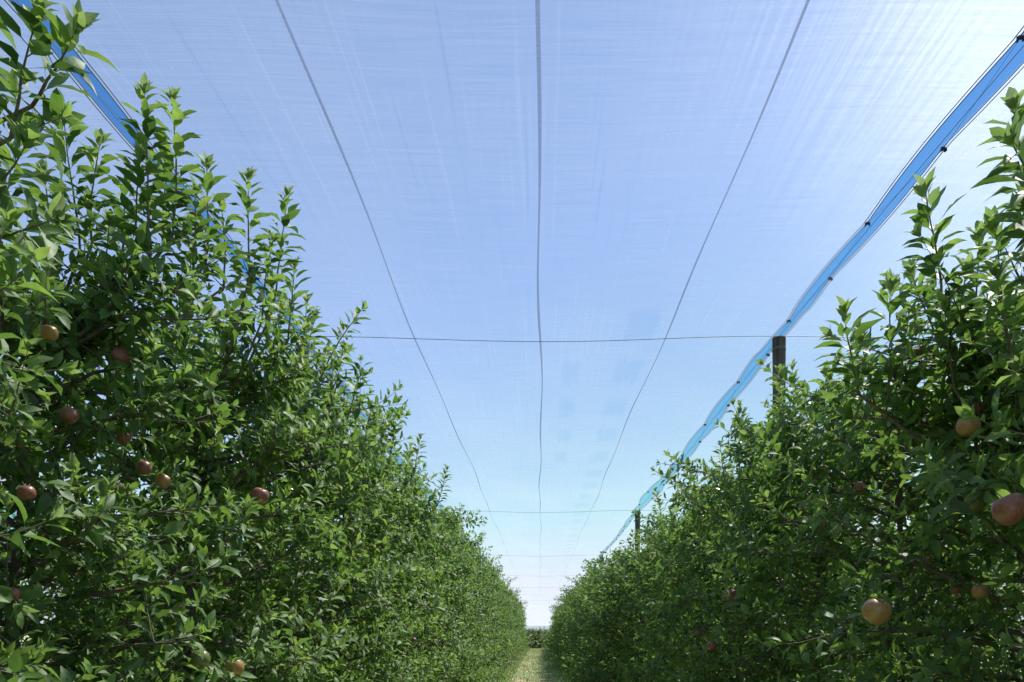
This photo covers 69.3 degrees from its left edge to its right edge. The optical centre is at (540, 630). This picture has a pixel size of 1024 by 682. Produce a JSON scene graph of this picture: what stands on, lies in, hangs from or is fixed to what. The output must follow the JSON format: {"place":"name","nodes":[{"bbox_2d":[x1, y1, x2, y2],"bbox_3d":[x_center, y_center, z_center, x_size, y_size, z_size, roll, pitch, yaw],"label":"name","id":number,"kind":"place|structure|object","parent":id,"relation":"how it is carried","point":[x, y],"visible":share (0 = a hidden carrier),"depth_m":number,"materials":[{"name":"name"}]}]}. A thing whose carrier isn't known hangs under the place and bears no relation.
{"place":"outdoors","nodes":[
{"label":"outdoors","id":0,"kind":"place"},
{"bbox_2d":[0,478,27,641],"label":"apple tree","id":1,"kind":"object","parent":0,"point":[23,581],"visible":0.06,"depth_m":7.37,"materials":[{"name":"green plant"}]},
{"bbox_2d":[0,482,100,672],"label":"apple tree","id":2,"kind":"object","parent":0,"point":[30,578],"visible":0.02,"depth_m":8.10,"materials":[{"name":"green plant"}]},
{"bbox_2d":[4,504,150,674],"bbox_3d":[-5.712,-0.004,9.217,2.308,3.268,2.423,0,0,0],"label":"apple tree","id":3,"kind":"object","parent":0,"point":[57,582],"visible":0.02,"depth_m":9.11,"materials":[{"name":"green plant"}]},
{"bbox_2d":[73,513,201,681],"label":"apple tree","id":4,"kind":"object","parent":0,"point":[140,542],"visible":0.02,"depth_m":10.31,"materials":[{"name":"green plant"}]},
{"bbox_2d":[134,505,213,681],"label":"apple tree","id":5,"kind":"object","parent":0,"point":[173,599],"depth_m":11.64,"materials":[{"name":"green plant"}]},
{"bbox_2d":[4,0,485,564],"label":"hail net","id":6,"kind":"object","parent":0,"point":[102,114],"visible":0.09,"depth_m":3.41,"materials":[{"name":"blue plastic"}]},
{"bbox_2d":[15,2,478,553],"bbox_3d":[-1.956,-2.375,27.090,0.121,0.066,65.100,0,0,0],"label":"lacing cord","id":7,"kind":"object","parent":6,"relation":"attached to","point":[99,96],"visible":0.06,"depth_m":3.23,"materials":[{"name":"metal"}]},
{"bbox_2d":[0,0,1023,631],"label":"sky","id":8,"kind":"structure","parent":0,"point":[643,116],"materials":[{"name":"blue"}]},
{"bbox_2d":[19,632,1020,681],"bbox_3d":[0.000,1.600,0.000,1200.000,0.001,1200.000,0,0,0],"label":"ground","id":9,"kind":"structure","parent":0,"point":[532,676],"depth_m":29.27,"materials":[{"name":"green plant"}]},
{"bbox_2d":[525,628,538,647],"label":"apple tree","id":10,"kind":"object","parent":9,"relation":"on","point":[530,631],"visible":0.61,"depth_m":64.80,"materials":[{"name":"green plant"}]},
{"bbox_2d":[531,627,546,647],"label":"apple tree","id":11,"kind":"object","parent":9,"relation":"on","point":[538,632],"visible":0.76,"depth_m":65.12,"materials":[{"name":"green plant"}]},
{"bbox_2d":[543,628,550,647],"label":"apple tree","id":12,"kind":"object","parent":9,"relation":"on","point":[546,635],"visible":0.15,"depth_m":64.85,"materials":[{"name":"green plant"}]},
{"bbox_2d":[44,6,1023,624],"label":"hail net","id":13,"kind":"object","parent":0,"point":[538,300],"visible":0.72,"depth_m":4.78,"materials":[{"name":"blue plastic"}]},
{"bbox_2d":[1016,34,1023,42],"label":"net clip","id":14,"kind":"object","parent":13,"relation":"attached to","point":[1019,37],"visible":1,"depth_m":2.94,"materials":[{"name":"plastic"}]},
{"bbox_2d":[494,647,583,681],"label":"grass","id":15,"kind":"structure","parent":0,"point":[524,658],"depth_m":29.81,"materials":[{"name":"green plant"}]},
{"bbox_2d":[840,522,931,666],"bbox_3d":[5.777,-0.251,12.986,2.235,3.767,2.107,0,0,-31],"label":"apple tree","id":16,"kind":"object","parent":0,"point":[863,581],"depth_m":12.92,"materials":[{"name":"green plant"}]},
{"bbox_2d":[851,526,942,665],"bbox_3d":[5.808,-0.124,11.687,2.498,3.513,2.079,0,0,0],"label":"apple tree","id":17,"kind":"object","parent":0,"point":[895,529],"visible":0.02,"depth_m":11.71,"materials":[{"name":"green plant"}]},
{"bbox_2d":[878,504,1000,676],"bbox_3d":[5.777,-0.139,10.437,2.498,3.544,2.079,0,0,0],"label":"apple tree","id":18,"kind":"object","parent":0,"point":[936,640],"visible":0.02,"depth_m":10.34,"materials":[{"name":"green plant"}]},
{"bbox_2d":[928,513,1023,673],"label":"apple tree","id":19,"kind":"object","parent":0,"point":[1007,652],"visible":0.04,"depth_m":9.20,"materials":[{"name":"green plant"}]},
{"bbox_2d":[993,550,1023,681],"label":"apple tree","id":20,"kind":"object","parent":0,"point":[1012,667],"visible":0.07,"depth_m":8.37,"materials":[{"name":"green plant"}]},
{"label":"soil strip","id":21,"kind":"structure","parent":0,"visible":0},
{"bbox_2d":[546,605,559,649],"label":"apple tree","id":22,"kind":"object","parent":21,"relation":"on","point":[553,619],"visible":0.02,"depth_m":43.55,"materials":[{"name":"green plant"}]},
{"bbox_2d":[545,597,563,649],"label":"apple tree","id":23,"kind":"object","parent":21,"relation":"on","point":[554,630],"visible":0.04,"depth_m":39.27,"materials":[{"name":"green plant"}]},
{"bbox_2d":[541,602,567,653],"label":"apple tree","id":24,"kind":"object","parent":21,"relation":"on","point":[556,635],"visible":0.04,"depth_m":32.30,"materials":[{"name":"green plant"}]},
{"bbox_2d":[547,596,562,653],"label":"apple tree","id":25,"kind":"object","parent":21,"relation":"on","point":[557,615],"visible":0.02,"depth_m":35.59,"materials":[{"name":"green plant"}]},
{"bbox_2d":[543,611,567,659],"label":"apple tree","id":26,"kind":"object","parent":21,"relation":"on","point":[556,640],"visible":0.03,"depth_m":30.28,"materials":[{"name":"green plant"}]},
{"bbox_2d":[552,604,558,652],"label":"apple tree","id":27,"kind":"object","parent":21,"relation":"on","point":[557,616],"depth_m":41.44,"materials":[{"name":"green plant"}]},
{"bbox_2d":[545,596,569,659],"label":"apple tree","id":28,"kind":"object","parent":21,"relation":"on","point":[556,645],"visible":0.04,"depth_m":31.29,"materials":[{"name":"green plant"}]},
{"bbox_2d":[548,597,566,658],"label":"apple tree","id":29,"kind":"object","parent":21,"relation":"on","point":[555,618],"visible":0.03,"depth_m":36.87,"materials":[{"name":"green plant"}]},
{"bbox_2d":[550,589,575,670],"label":"apple tree","id":30,"kind":"object","parent":21,"relation":"on","point":[564,636],"visible":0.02,"depth_m":26.82,"materials":[{"name":"green plant"}]},
{"bbox_2d":[555,585,576,672],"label":"apple tree","id":31,"kind":"object","parent":21,"relation":"on","point":[565,627],"visible":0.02,"depth_m":25.82,"materials":[{"name":"green plant"}]},
{"bbox_2d":[553,591,580,667],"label":"apple tree","id":32,"kind":"object","parent":21,"relation":"on","point":[568,620],"visible":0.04,"depth_m":24.89,"materials":[{"name":"green plant"}]},
{"bbox_2d":[551,579,583,654],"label":"apple tree","id":33,"kind":"object","parent":21,"relation":"on","point":[562,623],"visible":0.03,"depth_m":29.12,"materials":[{"name":"green plant"}]},
{"bbox_2d":[550,584,588,668],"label":"apple tree","id":34,"kind":"object","parent":21,"relation":"on","point":[566,590],"visible":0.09,"depth_m":23.60,"materials":[{"name":"green plant"}]},
{"bbox_2d":[549,573,590,669],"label":"apple tree","id":35,"kind":"object","parent":21,"relation":"on","point":[567,630],"visible":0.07,"depth_m":21.42,"materials":[{"name":"green plant"}]},
{"bbox_2d":[555,575,587,662],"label":"apple tree","id":36,"kind":"object","parent":21,"relation":"on","point":[565,623],"depth_m":28.35,"materials":[{"name":"green plant"}]},
{"bbox_2d":[541,565,605,680],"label":"apple tree","id":37,"kind":"object","parent":21,"relation":"on","point":[570,639],"visible":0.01,"depth_m":20.38,"materials":[{"name":"green plant"}]},
{"bbox_2d":[559,568,598,677],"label":"apple tree","id":38,"kind":"object","parent":21,"relation":"on","point":[573,622],"visible":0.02,"depth_m":22.80,"materials":[{"name":"green plant"}]},
{"bbox_2d":[558,559,615,675],"bbox_3d":[1.820,-0.114,19.386,2.755,3.489,2.086,0,0,14],"label":"apple tree","id":39,"kind":"object","parent":21,"relation":"on","point":[582,584],"visible":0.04,"depth_m":19.33,"materials":[{"name":"green plant"}]},
{"bbox_2d":[558,564,623,681],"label":"apple tree","id":40,"kind":"object","parent":21,"relation":"on","point":[579,621],"visible":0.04,"depth_m":16.93,"materials":[{"name":"green plant"}]},
{"bbox_2d":[560,559,628,681],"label":"apple tree","id":41,"kind":"object","parent":21,"relation":"on","point":[578,603],"visible":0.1,"depth_m":17.97,"materials":[{"name":"green plant"}]},
{"bbox_2d":[565,573,629,679],"bbox_3d":[1.839,0.030,16.064,2.656,3.198,2.213,0,0,1],"label":"apple tree","id":42,"kind":"object","parent":21,"relation":"on","point":[593,626],"visible":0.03,"depth_m":15.87,"materials":[{"name":"green plant"}]},
{"bbox_2d":[557,546,653,681],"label":"apple tree","id":43,"kind":"object","parent":21,"relation":"on","point":[594,583],"visible":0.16,"depth_m":14.82,"materials":[{"name":"green plant"}]},
{"bbox_2d":[563,554,658,681],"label":"apple tree","id":44,"kind":"object","parent":21,"relation":"on","point":[602,592],"visible":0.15,"depth_m":13.55,"materials":[{"name":"green plant"}]},
{"bbox_2d":[574,522,671,681],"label":"apple tree","id":45,"kind":"object","parent":21,"relation":"on","point":[625,559],"visible":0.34,"depth_m":12.71,"materials":[{"name":"green plant"}]},
{"bbox_2d":[634,512,639,649],"bbox_3d":[1.950,-0.247,14.850,0.117,4.294,0.117,0,0,0],"label":"post","id":46,"kind":"object","parent":21,"relation":"on","point":[637,524],"visible":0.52,"depth_m":14.81,"materials":[{"name":"concrete"}]},
{"bbox_2d":[599,512,710,681],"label":"apple tree","id":47,"kind":"object","parent":21,"relation":"on","point":[647,591],"visible":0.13,"depth_m":11.44,"materials":[{"name":"green plant"}]},
{"bbox_2d":[615,487,709,681],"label":"apple tree","id":48,"kind":"object","parent":21,"relation":"on","point":[642,598],"visible":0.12,"depth_m":10.53,"materials":[{"name":"green plant"}]},
{"bbox_2d":[624,505,756,681],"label":"apple tree","id":49,"kind":"object","parent":21,"relation":"on","point":[654,587],"visible":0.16,"depth_m":9.26,"materials":[{"name":"green plant"}]},
{"bbox_2d":[633,460,755,681],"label":"apple tree","id":50,"kind":"object","parent":21,"relation":"on","point":[672,580],"visible":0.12,"depth_m":8.27,"materials":[{"name":"green plant"}]},
{"bbox_2d":[634,421,854,681],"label":"apple tree","id":51,"kind":"object","parent":21,"relation":"on","point":[688,551],"visible":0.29,"depth_m":7.13,"materials":[{"name":"green plant"}]},
{"bbox_2d":[656,398,882,681],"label":"apple tree","id":52,"kind":"object","parent":21,"relation":"on","point":[739,423],"visible":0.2,"depth_m":6.07,"materials":[{"name":"green plant"}]},
{"bbox_2d":[771,335,785,681],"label":"post","id":53,"kind":"object","parent":21,"relation":"on","point":[778,349],"visible":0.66,"depth_m":6.01,"materials":[{"name":"concrete"}]},
{"bbox_2d":[684,350,973,681],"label":"apple tree","id":54,"kind":"object","parent":21,"relation":"on","point":[733,596],"visible":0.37,"depth_m":5.11,"materials":[{"name":"green plant"}]},
{"bbox_2d":[704,319,1023,681],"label":"apple tree","id":55,"kind":"object","parent":21,"relation":"on","point":[848,478],"visible":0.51,"depth_m":3.96,"materials":[{"name":"green plant"}]},
{"bbox_2d":[763,166,1023,681],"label":"apple tree","id":56,"kind":"object","parent":21,"relation":"on","point":[950,431],"visible":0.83,"depth_m":2.81,"materials":[{"name":"green plant"}]},
{"bbox_2d":[862,87,1023,660],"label":"apple tree","id":57,"kind":"object","parent":21,"relation":"on","point":[1007,508],"visible":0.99,"depth_m":2.06,"materials":[{"name":"green plant"}]},
{"bbox_3d":[0.000,-2.381,23.650,19.500,0.050,0.011,0,0,0],"label":"cross wire","id":58,"kind":"object","parent":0,"visible":0},
{"bbox_2d":[17,0,431,497],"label":"ridge wire","id":59,"kind":"object","parent":58,"relation":"attached to","point":[140,146],"visible":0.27,"depth_m":3.36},
{"bbox_2d":[602,45,1023,553],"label":"ridge wire","id":60,"kind":"object","parent":58,"relation":"attached to","point":[874,221],"visible":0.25,"depth_m":4.12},
{"label":"soil strip","id":61,"kind":"structure","parent":0,"visible":0},
{"bbox_2d":[0,0,120,678],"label":"apple tree","id":62,"kind":"object","parent":61,"relation":"on","point":[26,127],"visible":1,"depth_m":1.88,"materials":[{"name":"green plant"}]},
{"bbox_2d":[0,72,287,681],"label":"apple tree","id":63,"kind":"object","parent":61,"relation":"on","point":[71,325],"visible":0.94,"depth_m":2.79,"materials":[{"name":"green plant"}]},
{"bbox_2d":[0,165,376,681],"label":"apple tree","id":64,"kind":"object","parent":61,"relation":"on","point":[211,389],"visible":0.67,"depth_m":3.83,"materials":[{"name":"green plant"}]},
{"bbox_2d":[108,289,423,681],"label":"apple tree","id":65,"kind":"object","parent":61,"relation":"on","point":[319,504],"visible":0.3,"depth_m":5.04,"materials":[{"name":"green plant"}]},
{"bbox_2d":[295,335,308,663],"bbox_3d":[-1.950,-0.247,6.050,0.117,4.294,0.117,0,0,0],"label":"post","id":66,"kind":"object","parent":61,"relation":"on","point":[298,349],"visible":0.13,"depth_m":6.01,"materials":[{"name":"concrete"}]},
{"bbox_2d":[208,336,881,341],"bbox_3d":[0.000,-2.381,6.050,19.500,0.050,0.011,0,0,0],"label":"cross wire","id":67,"kind":"object","parent":66,"relation":"attached to","point":[562,341],"visible":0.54,"depth_m":6.05,"materials":[{"name":"grey metal"}]},
{"bbox_2d":[606,62,1023,550],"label":"hail net","id":68,"kind":"object","parent":67,"relation":"attached to","point":[873,235],"visible":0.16,"depth_m":4.33,"materials":[{"name":"blue plastic"}]},
{"bbox_2d":[599,43,1016,557],"bbox_3d":[1.944,-2.373,27.090,0.180,0.065,65.100,0,0,0],"label":"lacing cord","id":69,"kind":"object","parent":68,"relation":"attached to","point":[869,221],"visible":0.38,"depth_m":3.85,"materials":[{"name":"fabric"}]},
{"bbox_2d":[940,146,946,151],"bbox_3d":[1.986,-2.370,3.640,0.030,0.025,0.014,0,0,-16],"label":"net clip","id":70,"kind":"object","parent":68,"relation":"attached to","point":[943,148],"visible":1,"depth_m":3.64,"materials":[{"name":"plastic"}]},
{"bbox_2d":[217,333,447,681],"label":"apple tree","id":71,"kind":"object","parent":61,"relation":"on","point":[370,611],"visible":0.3,"depth_m":6.18,"materials":[{"name":"green plant"}]},
{"bbox_2d":[269,395,445,681],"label":"apple tree","id":72,"kind":"object","parent":61,"relation":"on","point":[416,594],"visible":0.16,"depth_m":7.28,"materials":[{"name":"green plant"}]},
{"bbox_2d":[294,409,462,681],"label":"apple tree","id":73,"kind":"object","parent":61,"relation":"on","point":[439,571],"visible":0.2,"depth_m":8.40,"materials":[{"name":"green plant"}]},
{"bbox_2d":[333,440,468,681],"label":"apple tree","id":74,"kind":"object","parent":61,"relation":"on","point":[418,645],"visible":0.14,"depth_m":9.34,"materials":[{"name":"green plant"}]},
{"bbox_2d":[360,503,482,681],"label":"apple tree","id":75,"kind":"object","parent":61,"relation":"on","point":[453,568],"visible":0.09,"depth_m":10.50,"materials":[{"name":"green plant"}]},
{"bbox_2d":[364,485,487,681],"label":"apple tree","id":76,"kind":"object","parent":61,"relation":"on","point":[464,655],"visible":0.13,"depth_m":11.88,"materials":[{"name":"green plant"}]},
{"bbox_2d":[380,491,501,681],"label":"apple tree","id":77,"kind":"object","parent":61,"relation":"on","point":[465,570],"visible":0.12,"depth_m":12.86,"materials":[{"name":"green plant"}]},
{"bbox_2d":[417,516,498,681],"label":"apple tree","id":78,"kind":"object","parent":61,"relation":"on","point":[472,599],"visible":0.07,"depth_m":14.95,"materials":[{"name":"green plant"}]},
{"bbox_2d":[420,511,500,681],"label":"apple tree","id":79,"kind":"object","parent":61,"relation":"on","point":[476,625],"visible":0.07,"depth_m":13.76,"materials":[{"name":"green plant"}]},
{"bbox_2d":[452,511,499,681],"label":"apple tree","id":80,"kind":"object","parent":61,"relation":"on","point":[482,585],"visible":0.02,"depth_m":17.07,"materials":[{"name":"green plant"}]},
{"bbox_2d":[451,548,501,681],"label":"apple tree","id":81,"kind":"object","parent":61,"relation":"on","point":[479,557],"visible":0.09,"depth_m":15.96,"materials":[{"name":"green plant"}]},
{"bbox_2d":[458,563,505,681],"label":"apple tree","id":82,"kind":"object","parent":61,"relation":"on","point":[487,631],"visible":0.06,"depth_m":19.22,"materials":[{"name":"green plant"}]},
{"bbox_2d":[460,530,509,681],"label":"apple tree","id":83,"kind":"object","parent":61,"relation":"on","point":[491,606],"visible":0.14,"depth_m":18.31,"materials":[{"name":"green plant"}]},
{"bbox_2d":[468,554,507,681],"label":"apple tree","id":84,"kind":"object","parent":61,"relation":"on","point":[492,619],"visible":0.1,"depth_m":20.35,"materials":[{"name":"green plant"}]},
{"bbox_2d":[467,568,516,679],"bbox_3d":[-2.004,-0.206,21.556,2.762,3.679,1.898,0,0,-8],"label":"apple tree","id":85,"kind":"object","parent":61,"relation":"on","point":[494,573],"visible":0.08,"depth_m":21.75,"materials":[{"name":"green plant"}]},
{"bbox_2d":[479,561,512,666],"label":"apple tree","id":86,"kind":"object","parent":61,"relation":"on","point":[494,567],"visible":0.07,"depth_m":22.64,"materials":[{"name":"green plant"}]},
{"bbox_2d":[488,572,517,665],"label":"apple tree","id":87,"kind":"object","parent":61,"relation":"on","point":[502,607],"visible":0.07,"depth_m":24.69,"materials":[{"name":"green plant"}]},
{"bbox_2d":[489,565,516,670],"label":"apple tree","id":88,"kind":"object","parent":61,"relation":"on","point":[505,604],"visible":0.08,"depth_m":25.93,"materials":[{"name":"green plant"}]},
{"bbox_2d":[483,556,525,671],"bbox_3d":[-1.822,-0.388,23.914,2.213,4.045,2.115,0,0,-34],"label":"apple tree","id":89,"kind":"object","parent":61,"relation":"on","point":[496,605],"visible":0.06,"depth_m":23.87,"materials":[{"name":"green plant"}]},
{"bbox_2d":[497,577,511,669],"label":"apple tree","id":90,"kind":"object","parent":61,"relation":"on","point":[503,619],"visible":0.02,"depth_m":27.03,"materials":[{"name":"green plant"}]},
{"bbox_2d":[497,590,517,660],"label":"apple tree","id":91,"kind":"object","parent":61,"relation":"on","point":[508,620],"visible":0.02,"depth_m":29.06,"materials":[{"name":"green plant"}]},
{"bbox_2d":[494,589,523,660],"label":"apple tree","id":92,"kind":"object","parent":61,"relation":"on","point":[508,629],"visible":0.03,"depth_m":28.12,"materials":[{"name":"green plant"}]},
{"bbox_2d":[497,577,521,653],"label":"apple tree","id":93,"kind":"object","parent":61,"relation":"on","point":[516,646],"visible":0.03,"depth_m":32.61,"materials":[{"name":"green plant"}]},
{"bbox_2d":[501,587,518,662],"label":"apple tree","id":94,"kind":"object","parent":61,"relation":"on","point":[509,627],"visible":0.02,"depth_m":30.46,"materials":[{"name":"green plant"}]},
{"bbox_2d":[500,577,520,663],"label":"apple tree","id":95,"kind":"object","parent":61,"relation":"on","point":[510,623],"visible":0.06,"depth_m":31.36,"materials":[{"name":"green plant"}]},
{"bbox_2d":[504,584,518,658],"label":"apple tree","id":96,"kind":"object","parent":61,"relation":"on","point":[512,621],"visible":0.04,"depth_m":34.75,"materials":[{"name":"green plant"}]},
{"bbox_2d":[504,585,524,651],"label":"apple tree","id":97,"kind":"object","parent":61,"relation":"on","point":[515,609],"visible":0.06,"depth_m":39.27,"materials":[{"name":"green plant"}]},
{"bbox_2d":[506,594,524,655],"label":"apple tree","id":98,"kind":"object","parent":61,"relation":"on","point":[515,623],"visible":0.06,"depth_m":35.80,"materials":[{"name":"green plant"}]},
{"bbox_2d":[510,596,522,646],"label":"apple tree","id":99,"kind":"object","parent":61,"relation":"on","point":[511,627],"visible":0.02,"depth_m":37.01,"materials":[{"name":"green plant"}]},
{"bbox_2d":[507,586,528,645],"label":"apple tree","id":100,"kind":"object","parent":61,"relation":"on","point":[519,604],"visible":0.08,"depth_m":40.05,"materials":[{"name":"green plant"}]},
{"bbox_2d":[513,598,525,649],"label":"apple tree","id":101,"kind":"object","parent":61,"relation":"on","point":[521,628],"visible":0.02,"depth_m":41.16,"materials":[{"name":"green plant"}]},
{"bbox_2d":[513,591,529,644],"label":"apple tree","id":102,"kind":"object","parent":61,"relation":"on","point":[520,613],"visible":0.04,"depth_m":44.66,"materials":[{"name":"green plant"}]},
{"bbox_2d":[520,600,531,644],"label":"apple tree","id":103,"kind":"object","parent":61,"relation":"on","point":[521,603],"visible":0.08,"depth_m":55.69,"materials":[{"name":"green plant"}]},
{"bbox_3d":[-1.950,-0.247,14.850,0.117,4.294,0.117,0,0,0],"label":"post","id":104,"kind":"object","parent":61,"relation":"on","visible":0},
{"bbox_2d":[455,510,685,512],"bbox_3d":[0.000,-2.381,14.850,19.500,0.050,0.011,0,0,0],"label":"cross wire","id":105,"kind":"object","parent":104,"relation":"attached to","point":[558,512],"visible":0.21,"depth_m":14.85,"materials":[{"name":"grey metal"}]}
]}

